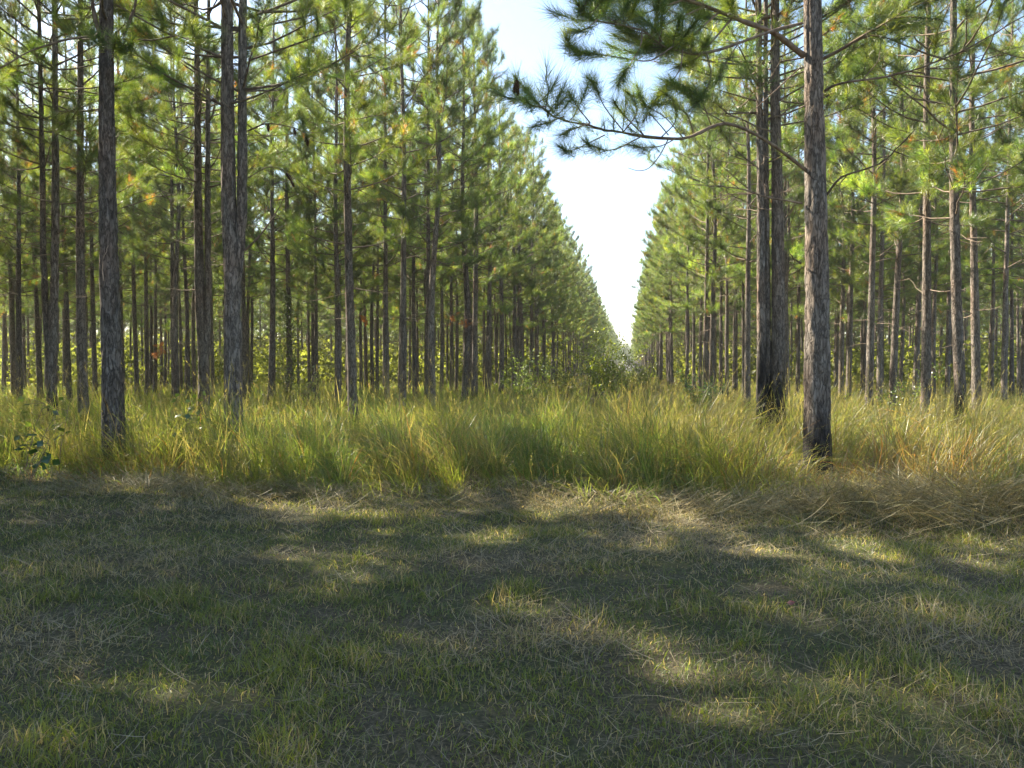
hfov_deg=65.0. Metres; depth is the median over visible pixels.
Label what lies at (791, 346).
pine tree
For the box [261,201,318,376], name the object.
pine tree
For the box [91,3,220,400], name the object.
pine tree
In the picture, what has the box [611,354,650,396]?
bush
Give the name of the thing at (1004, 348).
pine tree
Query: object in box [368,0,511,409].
pine tree
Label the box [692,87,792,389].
pine tree
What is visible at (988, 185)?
pine tree
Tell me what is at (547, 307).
pine tree
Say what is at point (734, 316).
pine tree
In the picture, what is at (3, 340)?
pine tree
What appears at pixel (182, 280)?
pine tree
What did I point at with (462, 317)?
pine tree
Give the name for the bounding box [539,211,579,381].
pine tree
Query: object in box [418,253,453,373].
pine tree
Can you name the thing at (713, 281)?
pine tree
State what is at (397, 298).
pine tree
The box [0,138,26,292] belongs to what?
pine tree
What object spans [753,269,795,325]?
pine tree
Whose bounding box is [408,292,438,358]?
pine tree
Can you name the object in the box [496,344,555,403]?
bush
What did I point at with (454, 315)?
pine tree
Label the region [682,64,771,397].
pine tree
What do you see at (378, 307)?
pine tree
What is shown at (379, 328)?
pine tree
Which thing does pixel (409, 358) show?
pine tree
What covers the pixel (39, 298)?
pine tree
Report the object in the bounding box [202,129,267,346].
pine tree
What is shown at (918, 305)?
pine tree
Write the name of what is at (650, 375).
bush
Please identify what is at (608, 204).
sky
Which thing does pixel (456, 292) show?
pine tree
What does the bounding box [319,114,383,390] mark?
pine tree
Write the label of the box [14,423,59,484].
broad leaf weed
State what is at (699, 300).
pine tree
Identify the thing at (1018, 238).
pine tree
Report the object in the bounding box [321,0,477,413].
pine tree
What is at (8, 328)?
pine tree
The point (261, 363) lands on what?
undergrowth
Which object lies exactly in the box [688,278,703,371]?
pine tree
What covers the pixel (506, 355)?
pine tree
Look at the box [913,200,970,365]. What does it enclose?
pine tree
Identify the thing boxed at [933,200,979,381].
pine tree
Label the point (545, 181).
pine tree
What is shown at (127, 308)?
pine tree
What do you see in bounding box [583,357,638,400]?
bush
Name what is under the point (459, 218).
pine tree
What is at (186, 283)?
pine tree
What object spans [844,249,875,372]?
pine tree
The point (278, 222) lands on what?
pine tree
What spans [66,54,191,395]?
pine tree
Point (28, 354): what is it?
pine tree
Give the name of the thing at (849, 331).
pine tree
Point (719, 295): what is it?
pine tree
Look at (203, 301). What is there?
pine tree
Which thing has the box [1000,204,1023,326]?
pine tree
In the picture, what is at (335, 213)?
pine tree
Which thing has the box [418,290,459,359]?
pine tree
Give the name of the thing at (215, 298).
pine tree
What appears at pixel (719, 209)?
pine tree
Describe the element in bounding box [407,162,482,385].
pine tree
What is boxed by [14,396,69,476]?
broad leaf weed
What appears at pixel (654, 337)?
pine tree
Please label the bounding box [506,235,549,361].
pine tree
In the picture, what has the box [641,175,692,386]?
pine tree
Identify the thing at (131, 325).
pine tree
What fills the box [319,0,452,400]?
pine tree
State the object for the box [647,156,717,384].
pine tree
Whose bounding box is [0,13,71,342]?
pine tree
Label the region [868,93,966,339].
pine tree
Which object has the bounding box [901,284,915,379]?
pine tree
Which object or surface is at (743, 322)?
pine tree
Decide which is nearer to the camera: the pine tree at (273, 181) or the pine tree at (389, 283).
the pine tree at (273, 181)
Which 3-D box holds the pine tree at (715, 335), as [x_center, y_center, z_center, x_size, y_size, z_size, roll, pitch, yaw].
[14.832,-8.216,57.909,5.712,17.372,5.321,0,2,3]
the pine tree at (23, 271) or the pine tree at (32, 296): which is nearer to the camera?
the pine tree at (23, 271)
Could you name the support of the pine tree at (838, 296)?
on the ground at (480, 721)
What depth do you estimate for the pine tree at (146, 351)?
38.16 m
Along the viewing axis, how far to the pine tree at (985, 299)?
48.81 m
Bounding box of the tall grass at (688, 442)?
[0,314,1023,514]
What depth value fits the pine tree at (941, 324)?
65.45 m
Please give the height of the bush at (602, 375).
3.290 m
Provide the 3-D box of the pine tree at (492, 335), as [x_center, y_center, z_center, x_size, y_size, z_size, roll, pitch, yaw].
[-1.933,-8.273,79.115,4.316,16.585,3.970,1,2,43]
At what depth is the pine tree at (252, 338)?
48.82 m
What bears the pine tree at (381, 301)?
on the ground at (480, 721)
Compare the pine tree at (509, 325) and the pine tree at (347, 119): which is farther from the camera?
the pine tree at (509, 325)
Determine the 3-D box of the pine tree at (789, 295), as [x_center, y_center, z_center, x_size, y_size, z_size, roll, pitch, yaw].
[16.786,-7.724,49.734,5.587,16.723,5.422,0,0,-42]
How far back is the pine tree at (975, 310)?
21.57 m
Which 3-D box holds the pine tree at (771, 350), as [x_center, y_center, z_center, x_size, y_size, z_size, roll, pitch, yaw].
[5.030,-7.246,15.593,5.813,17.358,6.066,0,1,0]
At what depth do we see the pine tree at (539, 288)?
57.78 m
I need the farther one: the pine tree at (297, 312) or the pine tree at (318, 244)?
the pine tree at (297, 312)
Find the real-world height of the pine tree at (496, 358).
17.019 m
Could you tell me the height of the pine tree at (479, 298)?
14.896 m
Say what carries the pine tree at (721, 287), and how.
on the ground at (480, 721)
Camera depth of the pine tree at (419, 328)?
84.61 m
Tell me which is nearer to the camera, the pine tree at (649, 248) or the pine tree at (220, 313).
the pine tree at (649, 248)
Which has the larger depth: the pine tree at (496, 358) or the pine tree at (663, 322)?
the pine tree at (663, 322)
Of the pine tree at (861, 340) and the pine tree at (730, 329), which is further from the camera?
the pine tree at (730, 329)
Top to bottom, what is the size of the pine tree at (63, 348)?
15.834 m
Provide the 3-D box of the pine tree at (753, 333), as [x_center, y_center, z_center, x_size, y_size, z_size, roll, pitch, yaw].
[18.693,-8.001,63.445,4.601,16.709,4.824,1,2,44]
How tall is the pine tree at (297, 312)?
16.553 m
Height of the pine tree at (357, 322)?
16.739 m
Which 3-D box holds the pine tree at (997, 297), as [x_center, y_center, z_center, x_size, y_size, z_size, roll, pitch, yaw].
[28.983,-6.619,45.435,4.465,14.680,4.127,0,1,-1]
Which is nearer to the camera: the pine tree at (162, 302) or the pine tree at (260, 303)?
the pine tree at (162, 302)
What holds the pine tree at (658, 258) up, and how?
on the ground at (480, 721)
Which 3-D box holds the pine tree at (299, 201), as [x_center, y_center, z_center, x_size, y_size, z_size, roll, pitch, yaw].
[-7.158,-6.785,31.925,5.239,15.582,4.786,0,1,22]
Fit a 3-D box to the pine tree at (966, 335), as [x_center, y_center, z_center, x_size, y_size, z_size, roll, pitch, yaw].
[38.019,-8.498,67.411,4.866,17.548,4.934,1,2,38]
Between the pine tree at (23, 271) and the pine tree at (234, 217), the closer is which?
the pine tree at (234, 217)
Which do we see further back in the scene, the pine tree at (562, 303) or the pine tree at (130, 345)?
the pine tree at (562, 303)
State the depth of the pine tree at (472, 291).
53.72 m
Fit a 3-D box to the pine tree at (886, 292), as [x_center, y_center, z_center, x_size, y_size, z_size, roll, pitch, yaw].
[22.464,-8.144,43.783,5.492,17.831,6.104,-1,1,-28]
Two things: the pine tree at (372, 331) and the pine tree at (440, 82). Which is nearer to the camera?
the pine tree at (440, 82)
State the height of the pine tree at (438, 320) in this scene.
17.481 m
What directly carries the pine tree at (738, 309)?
on the ground at (480, 721)
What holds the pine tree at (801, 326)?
on the ground at (480, 721)
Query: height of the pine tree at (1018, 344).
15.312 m
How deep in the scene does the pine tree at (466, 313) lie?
32.79 m
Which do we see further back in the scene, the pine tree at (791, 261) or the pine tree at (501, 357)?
the pine tree at (791, 261)
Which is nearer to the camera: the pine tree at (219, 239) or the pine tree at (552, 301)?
the pine tree at (219, 239)
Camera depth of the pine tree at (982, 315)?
57.34 m
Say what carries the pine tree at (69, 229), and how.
on the ground at (480, 721)
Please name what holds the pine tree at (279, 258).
on the ground at (480, 721)
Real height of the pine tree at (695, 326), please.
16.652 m
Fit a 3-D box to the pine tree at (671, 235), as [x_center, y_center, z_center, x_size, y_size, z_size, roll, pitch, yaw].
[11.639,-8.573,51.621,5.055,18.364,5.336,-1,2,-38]
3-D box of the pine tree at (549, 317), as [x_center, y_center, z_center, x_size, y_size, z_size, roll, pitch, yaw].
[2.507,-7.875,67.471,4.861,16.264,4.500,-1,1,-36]
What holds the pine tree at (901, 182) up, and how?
on the ground at (480, 721)
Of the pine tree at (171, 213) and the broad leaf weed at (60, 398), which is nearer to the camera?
the broad leaf weed at (60, 398)
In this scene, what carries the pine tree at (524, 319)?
on the ground at (480, 721)
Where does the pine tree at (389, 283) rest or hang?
on the ground at (480, 721)
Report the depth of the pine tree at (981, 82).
19.91 m
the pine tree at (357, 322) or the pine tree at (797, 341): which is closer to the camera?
the pine tree at (797, 341)
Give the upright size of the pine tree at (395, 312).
15.713 m
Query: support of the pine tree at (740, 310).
on the ground at (480, 721)
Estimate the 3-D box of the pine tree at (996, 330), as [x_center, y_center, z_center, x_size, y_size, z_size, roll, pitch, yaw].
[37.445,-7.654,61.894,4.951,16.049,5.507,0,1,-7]
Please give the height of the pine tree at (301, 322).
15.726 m
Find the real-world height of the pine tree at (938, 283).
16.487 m
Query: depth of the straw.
7.49 m
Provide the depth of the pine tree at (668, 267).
45.91 m
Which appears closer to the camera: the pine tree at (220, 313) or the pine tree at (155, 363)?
the pine tree at (155, 363)
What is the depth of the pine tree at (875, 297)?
65.01 m
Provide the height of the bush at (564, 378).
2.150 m
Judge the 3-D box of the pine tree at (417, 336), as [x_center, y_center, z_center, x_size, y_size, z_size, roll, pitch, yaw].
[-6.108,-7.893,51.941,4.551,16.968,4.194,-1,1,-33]
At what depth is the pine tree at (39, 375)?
35.36 m
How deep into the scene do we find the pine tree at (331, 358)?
77.58 m
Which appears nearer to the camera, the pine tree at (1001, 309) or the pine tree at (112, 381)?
the pine tree at (112, 381)
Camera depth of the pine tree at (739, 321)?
72.38 m
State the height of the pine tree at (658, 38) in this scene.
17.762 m
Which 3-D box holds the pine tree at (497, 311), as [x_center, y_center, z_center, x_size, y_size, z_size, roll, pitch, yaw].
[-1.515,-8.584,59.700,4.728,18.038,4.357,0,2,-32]
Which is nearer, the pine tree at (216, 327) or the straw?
the straw
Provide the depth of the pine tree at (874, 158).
24.73 m
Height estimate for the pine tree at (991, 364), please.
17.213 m
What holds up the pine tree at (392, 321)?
on the ground at (480, 721)
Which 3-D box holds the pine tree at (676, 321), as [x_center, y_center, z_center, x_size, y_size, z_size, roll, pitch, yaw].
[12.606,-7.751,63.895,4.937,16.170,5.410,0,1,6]
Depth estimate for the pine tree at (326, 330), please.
63.74 m
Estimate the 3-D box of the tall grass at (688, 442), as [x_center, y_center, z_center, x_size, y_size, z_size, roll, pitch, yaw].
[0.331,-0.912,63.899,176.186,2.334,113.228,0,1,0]
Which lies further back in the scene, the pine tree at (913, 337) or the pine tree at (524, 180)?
the pine tree at (913, 337)
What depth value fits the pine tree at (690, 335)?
82.33 m
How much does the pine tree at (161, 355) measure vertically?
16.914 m
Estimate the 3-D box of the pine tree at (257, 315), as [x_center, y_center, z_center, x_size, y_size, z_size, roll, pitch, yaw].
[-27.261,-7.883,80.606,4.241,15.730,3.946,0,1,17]
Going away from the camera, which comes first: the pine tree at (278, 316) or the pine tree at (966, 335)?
the pine tree at (966, 335)
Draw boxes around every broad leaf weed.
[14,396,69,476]
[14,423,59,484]
[43,397,70,469]
[170,413,209,466]
[171,391,207,429]
[196,398,249,432]
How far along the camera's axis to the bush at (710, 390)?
23.71 m
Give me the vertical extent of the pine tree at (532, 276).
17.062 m
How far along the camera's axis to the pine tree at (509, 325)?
69.92 m
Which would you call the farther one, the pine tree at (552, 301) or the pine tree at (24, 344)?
the pine tree at (552, 301)
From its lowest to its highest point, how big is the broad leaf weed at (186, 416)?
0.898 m
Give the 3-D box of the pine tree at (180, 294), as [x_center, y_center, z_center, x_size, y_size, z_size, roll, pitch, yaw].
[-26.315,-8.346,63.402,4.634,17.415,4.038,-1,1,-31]
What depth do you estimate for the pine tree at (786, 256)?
30.71 m
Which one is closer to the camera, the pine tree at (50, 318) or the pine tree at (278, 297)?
the pine tree at (50, 318)
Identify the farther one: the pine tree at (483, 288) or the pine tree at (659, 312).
the pine tree at (659, 312)
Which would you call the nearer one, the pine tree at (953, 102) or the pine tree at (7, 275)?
the pine tree at (953, 102)
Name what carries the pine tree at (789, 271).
on the ground at (480, 721)
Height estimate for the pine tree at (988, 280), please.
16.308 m
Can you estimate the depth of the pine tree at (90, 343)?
66.63 m
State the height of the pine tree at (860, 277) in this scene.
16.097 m
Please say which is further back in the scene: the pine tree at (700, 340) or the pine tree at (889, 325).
the pine tree at (889, 325)
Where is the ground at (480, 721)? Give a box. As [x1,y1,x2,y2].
[0,369,1023,767]
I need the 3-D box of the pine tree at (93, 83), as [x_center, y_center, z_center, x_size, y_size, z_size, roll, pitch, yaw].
[-14.821,-7.679,30.365,5.712,17.485,5.321,2,0,22]
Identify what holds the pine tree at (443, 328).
on the ground at (480, 721)
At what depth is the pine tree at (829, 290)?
65.45 m
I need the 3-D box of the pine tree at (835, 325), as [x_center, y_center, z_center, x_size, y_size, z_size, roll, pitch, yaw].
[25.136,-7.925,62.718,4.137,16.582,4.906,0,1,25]
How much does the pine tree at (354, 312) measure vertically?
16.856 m
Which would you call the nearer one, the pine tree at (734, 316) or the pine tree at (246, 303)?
the pine tree at (734, 316)
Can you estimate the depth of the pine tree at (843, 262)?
35.27 m
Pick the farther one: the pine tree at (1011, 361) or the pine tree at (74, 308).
the pine tree at (74, 308)
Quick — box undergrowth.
[0,327,1020,389]
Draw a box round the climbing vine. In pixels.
[275,294,301,398]
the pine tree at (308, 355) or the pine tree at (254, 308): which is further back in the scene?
the pine tree at (254, 308)
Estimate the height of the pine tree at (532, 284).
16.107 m
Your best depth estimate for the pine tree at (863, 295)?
43.75 m
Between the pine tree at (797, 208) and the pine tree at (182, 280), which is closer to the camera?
the pine tree at (797, 208)
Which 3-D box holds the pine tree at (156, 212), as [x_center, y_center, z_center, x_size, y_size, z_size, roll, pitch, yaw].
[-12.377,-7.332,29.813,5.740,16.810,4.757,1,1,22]
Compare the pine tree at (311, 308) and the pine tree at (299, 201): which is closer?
the pine tree at (299, 201)
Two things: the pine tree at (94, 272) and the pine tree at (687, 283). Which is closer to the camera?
the pine tree at (687, 283)
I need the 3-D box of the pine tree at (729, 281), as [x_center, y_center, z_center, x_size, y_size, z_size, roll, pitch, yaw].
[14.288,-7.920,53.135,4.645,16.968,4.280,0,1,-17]
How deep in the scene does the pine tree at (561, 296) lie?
64.77 m
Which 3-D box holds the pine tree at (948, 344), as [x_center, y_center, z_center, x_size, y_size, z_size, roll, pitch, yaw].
[20.833,-8.006,37.697,5.337,17.812,5.056,-1,2,-39]
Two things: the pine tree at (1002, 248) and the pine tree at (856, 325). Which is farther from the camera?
the pine tree at (856, 325)
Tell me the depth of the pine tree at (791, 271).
60.29 m
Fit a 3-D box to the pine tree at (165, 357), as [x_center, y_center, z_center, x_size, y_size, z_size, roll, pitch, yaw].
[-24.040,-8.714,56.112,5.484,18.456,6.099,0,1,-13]
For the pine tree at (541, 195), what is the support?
on the ground at (480, 721)
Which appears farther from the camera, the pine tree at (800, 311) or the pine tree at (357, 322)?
the pine tree at (357, 322)
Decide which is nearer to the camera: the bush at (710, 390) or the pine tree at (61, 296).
the bush at (710, 390)
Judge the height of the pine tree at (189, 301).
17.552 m
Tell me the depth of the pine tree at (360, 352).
45.87 m
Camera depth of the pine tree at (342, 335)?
65.71 m
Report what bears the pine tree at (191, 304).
on the ground at (480, 721)
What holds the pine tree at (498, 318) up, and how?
on the ground at (480, 721)
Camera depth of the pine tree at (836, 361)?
49.14 m
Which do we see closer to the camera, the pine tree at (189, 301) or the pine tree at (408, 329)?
the pine tree at (189, 301)
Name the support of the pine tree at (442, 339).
on the ground at (480, 721)
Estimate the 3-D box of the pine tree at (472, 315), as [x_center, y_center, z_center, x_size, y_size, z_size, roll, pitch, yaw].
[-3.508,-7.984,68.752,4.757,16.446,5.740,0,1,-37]
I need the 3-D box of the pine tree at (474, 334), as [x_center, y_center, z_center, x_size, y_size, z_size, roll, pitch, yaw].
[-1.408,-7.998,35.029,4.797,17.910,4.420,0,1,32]
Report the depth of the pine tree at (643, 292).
73.97 m
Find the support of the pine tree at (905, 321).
on the ground at (480, 721)
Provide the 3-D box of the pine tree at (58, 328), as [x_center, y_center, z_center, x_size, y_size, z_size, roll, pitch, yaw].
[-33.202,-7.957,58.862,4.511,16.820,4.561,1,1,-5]
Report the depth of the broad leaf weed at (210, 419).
13.09 m
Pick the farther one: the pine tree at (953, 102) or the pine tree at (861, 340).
the pine tree at (861, 340)
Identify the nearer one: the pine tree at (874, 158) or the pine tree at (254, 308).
the pine tree at (874, 158)
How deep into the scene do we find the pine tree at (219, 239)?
38.69 m
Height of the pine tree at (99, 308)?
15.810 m
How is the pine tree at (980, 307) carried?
on the ground at (480, 721)
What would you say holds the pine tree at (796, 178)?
on the ground at (480, 721)
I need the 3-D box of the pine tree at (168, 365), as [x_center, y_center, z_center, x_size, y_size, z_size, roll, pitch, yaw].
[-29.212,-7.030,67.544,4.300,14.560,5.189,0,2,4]
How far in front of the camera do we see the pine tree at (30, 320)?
59.75 m
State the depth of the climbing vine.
32.51 m
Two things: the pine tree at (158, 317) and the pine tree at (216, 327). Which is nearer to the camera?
the pine tree at (158, 317)
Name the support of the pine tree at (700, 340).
on the ground at (480, 721)
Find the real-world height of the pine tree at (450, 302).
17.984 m
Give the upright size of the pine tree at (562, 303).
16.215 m
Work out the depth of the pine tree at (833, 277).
52.15 m
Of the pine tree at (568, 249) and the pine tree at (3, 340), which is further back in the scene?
the pine tree at (568, 249)
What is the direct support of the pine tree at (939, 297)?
on the ground at (480, 721)
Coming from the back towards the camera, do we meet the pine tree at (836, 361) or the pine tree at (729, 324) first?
the pine tree at (729, 324)
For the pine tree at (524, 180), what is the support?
on the ground at (480, 721)
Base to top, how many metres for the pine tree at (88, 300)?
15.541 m
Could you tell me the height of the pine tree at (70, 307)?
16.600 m
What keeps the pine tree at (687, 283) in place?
on the ground at (480, 721)
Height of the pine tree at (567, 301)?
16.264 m
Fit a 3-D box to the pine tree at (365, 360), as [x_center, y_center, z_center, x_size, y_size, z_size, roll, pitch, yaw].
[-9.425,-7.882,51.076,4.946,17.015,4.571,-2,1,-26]
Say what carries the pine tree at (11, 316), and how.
on the ground at (480, 721)
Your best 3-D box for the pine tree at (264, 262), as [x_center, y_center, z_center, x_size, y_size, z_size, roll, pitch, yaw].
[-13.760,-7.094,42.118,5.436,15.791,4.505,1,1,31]
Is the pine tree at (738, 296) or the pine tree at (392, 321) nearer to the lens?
the pine tree at (738, 296)
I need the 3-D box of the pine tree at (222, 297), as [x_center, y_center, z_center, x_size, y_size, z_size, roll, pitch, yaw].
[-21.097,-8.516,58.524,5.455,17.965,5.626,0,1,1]
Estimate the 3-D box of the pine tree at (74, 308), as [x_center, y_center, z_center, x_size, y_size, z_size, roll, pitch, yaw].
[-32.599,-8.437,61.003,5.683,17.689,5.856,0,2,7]
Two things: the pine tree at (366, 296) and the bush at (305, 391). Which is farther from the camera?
the pine tree at (366, 296)
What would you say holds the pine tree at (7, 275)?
on the ground at (480, 721)
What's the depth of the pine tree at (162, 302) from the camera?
53.75 m
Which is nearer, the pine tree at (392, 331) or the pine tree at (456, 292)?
the pine tree at (456, 292)
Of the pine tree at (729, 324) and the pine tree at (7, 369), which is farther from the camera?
the pine tree at (729, 324)
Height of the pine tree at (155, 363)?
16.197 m
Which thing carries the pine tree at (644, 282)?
on the ground at (480, 721)
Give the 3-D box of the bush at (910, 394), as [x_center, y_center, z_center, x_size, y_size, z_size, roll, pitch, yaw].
[11.414,0.234,23.190,1.651,1.719,1.995,-1,2,-45]
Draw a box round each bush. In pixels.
[279,365,332,417]
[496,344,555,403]
[544,356,588,399]
[571,323,647,407]
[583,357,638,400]
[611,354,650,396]
[628,350,660,388]
[673,369,725,407]
[875,363,949,411]
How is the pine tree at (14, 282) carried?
on the ground at (480, 721)
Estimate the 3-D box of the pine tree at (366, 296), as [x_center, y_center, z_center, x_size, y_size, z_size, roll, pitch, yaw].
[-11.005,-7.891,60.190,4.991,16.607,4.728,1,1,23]
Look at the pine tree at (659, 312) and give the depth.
69.37 m
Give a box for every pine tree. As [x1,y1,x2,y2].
[0,0,174,421]
[0,0,227,469]
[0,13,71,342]
[0,39,69,395]
[0,39,75,401]
[0,96,50,327]
[0,109,41,394]
[0,121,42,388]
[0,134,16,327]
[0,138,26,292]
[0,165,32,386]
[0,175,60,386]
[0,209,34,323]
[1,215,33,357]
[5,95,95,397]
[5,145,88,359]
[21,123,75,346]
[21,148,98,389]
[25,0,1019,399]
[25,79,140,354]
[32,167,88,383]
[46,9,188,345]
[59,115,125,367]
[59,166,99,341]
[59,195,99,345]
[59,209,97,348]
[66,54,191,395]
[68,211,99,375]
[71,162,148,325]
[87,233,132,329]
[88,249,129,326]
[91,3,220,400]
[93,48,193,395]
[94,0,236,406]
[94,0,403,449]
[113,0,306,422]
[118,114,193,393]
[121,215,181,351]
[122,213,169,384]
[123,254,161,382]
[128,88,221,391]
[130,49,222,400]
[130,221,188,385]
[132,266,182,345]
[135,128,192,386]
[142,249,189,382]
[152,144,220,388]
[153,187,190,351]
[160,57,255,397]
[163,183,219,386]
[180,147,222,287]
[181,160,222,326]
[195,158,258,354]
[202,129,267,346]
[211,104,290,393]
[212,120,283,390]
[212,252,258,327]
[213,210,222,370]
[213,258,256,329]
[213,291,260,336]
[217,0,324,403]
[220,204,264,306]
[221,255,261,322]
[235,83,313,393]
[246,104,329,356]
[247,1,372,399]
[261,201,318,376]
[264,174,320,383]
[267,3,391,405]
[268,129,357,347]
[269,23,399,352]
[269,104,343,395]
[272,0,435,425]
[275,156,333,386]
[275,254,310,344]
[277,215,320,374]
[295,61,383,345]
[313,219,334,364]
[317,203,366,384]
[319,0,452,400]
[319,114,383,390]
[320,209,375,382]
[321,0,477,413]
[322,114,398,392]
[325,77,416,392]
[326,172,393,389]
[333,245,366,340]
[338,121,423,394]
[342,168,393,345]
[353,200,398,359]
[354,222,398,381]
[355,172,415,387]
[356,114,447,390]
[357,38,475,401]
[362,117,434,393]
[363,292,396,362]
[366,211,408,343]
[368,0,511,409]
[369,0,511,402]
[381,180,423,352]
[388,101,460,395]
[389,252,423,380]
[390,148,462,343]
[392,92,491,391]
[395,158,448,389]
[395,289,423,341]
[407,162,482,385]
[408,0,511,403]
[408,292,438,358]
[411,91,492,390]
[416,130,495,392]
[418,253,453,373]
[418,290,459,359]
[420,229,461,361]
[423,0,527,400]
[435,152,479,383]
[435,232,488,357]
[440,33,537,396]
[444,143,498,380]
[446,172,506,388]
[454,258,493,348]
[461,164,511,385]
[467,88,535,393]
[467,126,558,388]
[468,0,1023,480]
[472,151,522,386]
[473,195,525,365]
[479,306,511,364]
[482,177,511,384]
[483,123,563,382]
[491,123,558,389]
[492,192,533,383]
[492,194,529,367]
[494,154,552,371]
[503,134,570,388]
[506,226,544,340]
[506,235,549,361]
[512,166,561,382]
[516,164,564,385]
[522,185,577,382]
[524,199,573,382]
[528,208,578,383]
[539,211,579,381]
[539,233,575,350]
[541,201,583,378]
[546,218,588,375]
[631,207,675,382]
[633,238,664,381]
[636,182,695,384]
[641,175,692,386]
[641,188,695,362]
[642,247,681,381]
[643,187,704,357]
[644,0,906,443]
[645,234,684,326]
[646,229,682,381]
[647,0,770,400]
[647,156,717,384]
[651,124,723,392]
[658,115,718,388]
[660,20,756,402]
[665,104,741,388]
[670,88,751,388]
[675,112,756,393]
[675,308,703,366]
[678,279,716,352]
[681,0,804,405]
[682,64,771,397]
[682,198,742,382]
[683,232,724,324]
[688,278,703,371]
[690,183,732,336]
[691,141,745,385]
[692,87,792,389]
[692,148,751,350]
[700,147,756,389]
[704,122,771,396]
[709,120,796,352]
[716,203,754,345]
[716,220,755,332]
[716,240,740,349]
[717,299,744,354]
[723,0,858,403]
[723,221,756,344]
[724,74,804,357]
[734,59,842,354]
[740,172,805,325]
[751,206,803,306]
[752,154,804,343]
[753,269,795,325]
[754,39,878,334]
[769,67,839,395]
[785,0,948,412]
[787,202,803,358]
[788,182,830,381]
[788,215,803,381]
[790,204,836,384]
[791,62,894,398]
[798,0,906,396]
[800,101,901,359]
[801,167,847,348]
[801,193,841,341]
[803,145,870,387]
[822,0,1023,424]
[822,0,1023,428]
[825,0,960,405]
[827,0,989,409]
[827,81,894,391]
[827,128,892,389]
[829,194,855,375]
[839,202,890,354]
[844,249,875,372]
[845,82,949,396]
[853,152,914,388]
[854,72,981,341]
[855,31,990,396]
[867,182,911,383]
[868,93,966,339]
[875,0,1023,417]
[876,47,1000,402]
[877,224,921,374]
[886,122,947,387]
[886,160,978,352]
[887,233,944,341]
[891,34,1016,396]
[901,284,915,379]
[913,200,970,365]
[931,0,1023,398]
[932,108,1017,391]
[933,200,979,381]
[935,0,1023,403]
[936,198,991,322]
[936,222,969,372]
[942,172,1004,348]
[943,189,995,382]
[959,73,1023,394]
[962,71,1023,395]
[962,162,1023,386]
[966,244,1022,374]
[979,180,1021,363]
[981,79,1023,355]
[981,191,1023,391]
[990,193,1023,387]
[991,116,1023,298]
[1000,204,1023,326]
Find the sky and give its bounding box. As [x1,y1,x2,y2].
[1,0,1023,367]
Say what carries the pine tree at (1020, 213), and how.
on the ground at (480, 721)
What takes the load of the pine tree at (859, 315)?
on the ground at (480, 721)
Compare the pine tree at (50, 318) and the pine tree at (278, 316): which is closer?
the pine tree at (50, 318)
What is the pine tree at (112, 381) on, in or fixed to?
on the ground at (480, 721)
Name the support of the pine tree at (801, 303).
on the ground at (480, 721)
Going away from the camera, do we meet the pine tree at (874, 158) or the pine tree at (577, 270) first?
the pine tree at (874, 158)
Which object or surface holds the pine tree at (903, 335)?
on the ground at (480, 721)
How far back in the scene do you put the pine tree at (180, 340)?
46.64 m
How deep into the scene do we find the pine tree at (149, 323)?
75.52 m
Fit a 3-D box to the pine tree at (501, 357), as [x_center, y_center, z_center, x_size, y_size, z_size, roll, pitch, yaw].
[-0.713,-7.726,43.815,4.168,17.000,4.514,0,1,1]
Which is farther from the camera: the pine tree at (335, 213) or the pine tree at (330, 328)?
the pine tree at (330, 328)
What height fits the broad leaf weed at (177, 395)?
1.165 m
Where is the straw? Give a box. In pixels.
[0,438,1023,767]
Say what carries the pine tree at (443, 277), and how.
on the ground at (480, 721)

